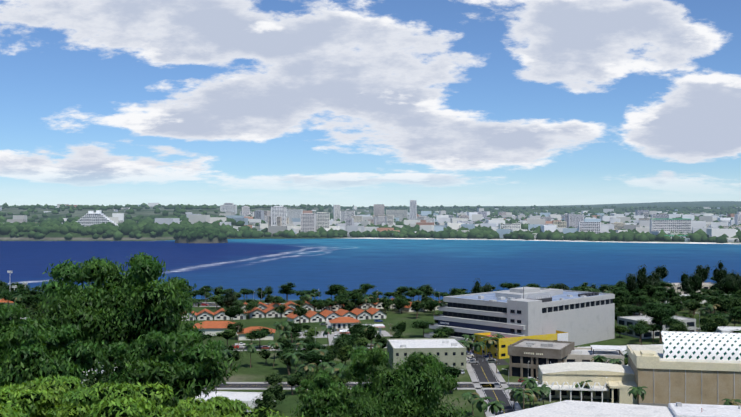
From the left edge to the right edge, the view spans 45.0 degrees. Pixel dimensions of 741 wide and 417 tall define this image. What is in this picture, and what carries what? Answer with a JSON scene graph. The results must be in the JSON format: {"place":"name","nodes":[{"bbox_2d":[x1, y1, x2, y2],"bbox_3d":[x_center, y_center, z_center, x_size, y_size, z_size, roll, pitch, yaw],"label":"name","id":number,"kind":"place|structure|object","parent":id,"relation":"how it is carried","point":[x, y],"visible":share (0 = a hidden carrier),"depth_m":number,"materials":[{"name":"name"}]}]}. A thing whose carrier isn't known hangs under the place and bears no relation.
{"place":"outdoors","nodes":[
{"label":"outdoors","id":0,"kind":"place"},
{"bbox_2d":[0,299,706,416],"bbox_3d":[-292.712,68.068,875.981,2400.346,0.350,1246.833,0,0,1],"label":"roads and pavements","id":1,"kind":"structure","parent":0,"point":[484,375],"depth_m":347.61,"materials":[{"name":"grey asphalt"}]},
{"bbox_2d":[201,303,627,414],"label":"vehicles","id":2,"kind":"object","parent":1,"relation":"on","point":[473,360],"visible":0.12,"depth_m":409.19,"materials":[{"name":"paint"}]},
{"bbox_2d":[0,239,740,300],"bbox_3d":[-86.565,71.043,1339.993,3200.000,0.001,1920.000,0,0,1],"label":"bay water","id":3,"kind":"structure","parent":0,"point":[384,266],"depth_m":1199.21,"materials":[{"name":"blue liquid"}]},
{"bbox_2d":[175,235,227,242],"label":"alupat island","id":4,"kind":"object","parent":3,"relation":"on","point":[204,239],"visible":0.12,"depth_m":1827.68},
{"bbox_2d":[174,226,226,240],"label":"island trees","id":5,"kind":"object","parent":4,"relation":"on","point":[194,233],"visible":0.98,"depth_m":1832.71,"materials":[{"name":"green plant"}]},
{"bbox_2d":[0,298,740,416],"bbox_3d":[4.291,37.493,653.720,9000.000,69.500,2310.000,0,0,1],"label":"ground","id":6,"kind":"structure","parent":0,"point":[258,370],"depth_m":414.11,"materials":[{"name":"green plant"}]},
{"bbox_2d":[0,251,474,416],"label":"trees","id":7,"kind":"object","parent":6,"relation":"on","point":[35,331],"depth_m":56.84,"materials":[{"name":"green plant"}]},
{"bbox_2d":[7,271,699,408],"bbox_3d":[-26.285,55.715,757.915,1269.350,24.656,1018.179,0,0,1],"label":"lamps and poles","id":8,"kind":"object","parent":6,"relation":"on","point":[14,287],"visible":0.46,"depth_m":409.53,"materials":[{"name":"metal"}]},
{"bbox_2d":[0,283,740,416],"bbox_3d":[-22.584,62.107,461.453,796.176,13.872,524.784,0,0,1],"label":"town buildings","id":9,"kind":"structure","parent":6,"relation":"on","point":[535,351],"depth_m":377.29,"materials":[{"name":"paint"}]},
{"bbox_2d":[0,260,740,412],"bbox_3d":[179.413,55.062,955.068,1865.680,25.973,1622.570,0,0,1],"label":"trees","id":10,"kind":"object","parent":6,"relation":"on","point":[316,357],"visible":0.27,"depth_m":539.19,"materials":[{"name":"green plant"}]},
{"bbox_2d":[2,279,739,416],"bbox_3d":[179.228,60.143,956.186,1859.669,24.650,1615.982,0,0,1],"label":"tree trunks","id":11,"kind":"object","parent":6,"relation":"on","point":[640,339],"visible":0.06,"depth_m":454.96,"materials":[{"name":"brown plant"}]},
{"bbox_2d":[12,287,740,413],"bbox_3d":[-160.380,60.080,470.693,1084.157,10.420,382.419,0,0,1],"label":"palm fronds","id":12,"kind":"object","parent":6,"relation":"on","point":[535,392],"visible":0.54,"depth_m":343.82,"materials":[{"name":"green plant"}]},
{"bbox_2d":[424,286,614,349],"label":"office building","id":13,"kind":"structure","parent":6,"relation":"on","point":[581,317],"depth_m":441.24,"materials":[{"name":"paint"}]},
{"bbox_2d":[536,362,634,402],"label":"cream hall","id":14,"kind":"structure","parent":6,"relation":"on","point":[561,380],"depth_m":320.50,"materials":[{"name":"paint"}]},
{"bbox_2d":[617,331,740,407],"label":"museum building","id":15,"kind":"structure","parent":6,"relation":"on","point":[693,367],"depth_m":306.51,"materials":[{"name":"paint"}]},
{"bbox_2d":[0,201,740,243],"bbox_3d":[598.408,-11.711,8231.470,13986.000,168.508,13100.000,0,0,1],"label":"land","id":16,"kind":"structure","parent":0,"point":[60,236],"depth_m":3443.13,"materials":[{"name":"green plant"}]},
{"bbox_2d":[0,203,740,242],"bbox_3d":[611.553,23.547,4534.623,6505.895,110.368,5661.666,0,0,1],"label":"trees","id":17,"kind":"object","parent":16,"relation":"on","point":[136,226],"visible":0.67,"depth_m":2135.83,"materials":[{"name":"green plant"}]},
{"bbox_2d":[0,200,740,241],"bbox_3d":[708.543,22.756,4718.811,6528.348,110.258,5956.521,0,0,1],"label":"city buildings","id":18,"kind":"structure","parent":16,"relation":"on","point":[275,219],"depth_m":2520.99,"materials":[{"name":"white concrete"}]},
{"bbox_2d":[0,0,740,206],"label":"sky","id":19,"kind":"structure","parent":0,"point":[359,103],"materials":[{"name":"blue"}]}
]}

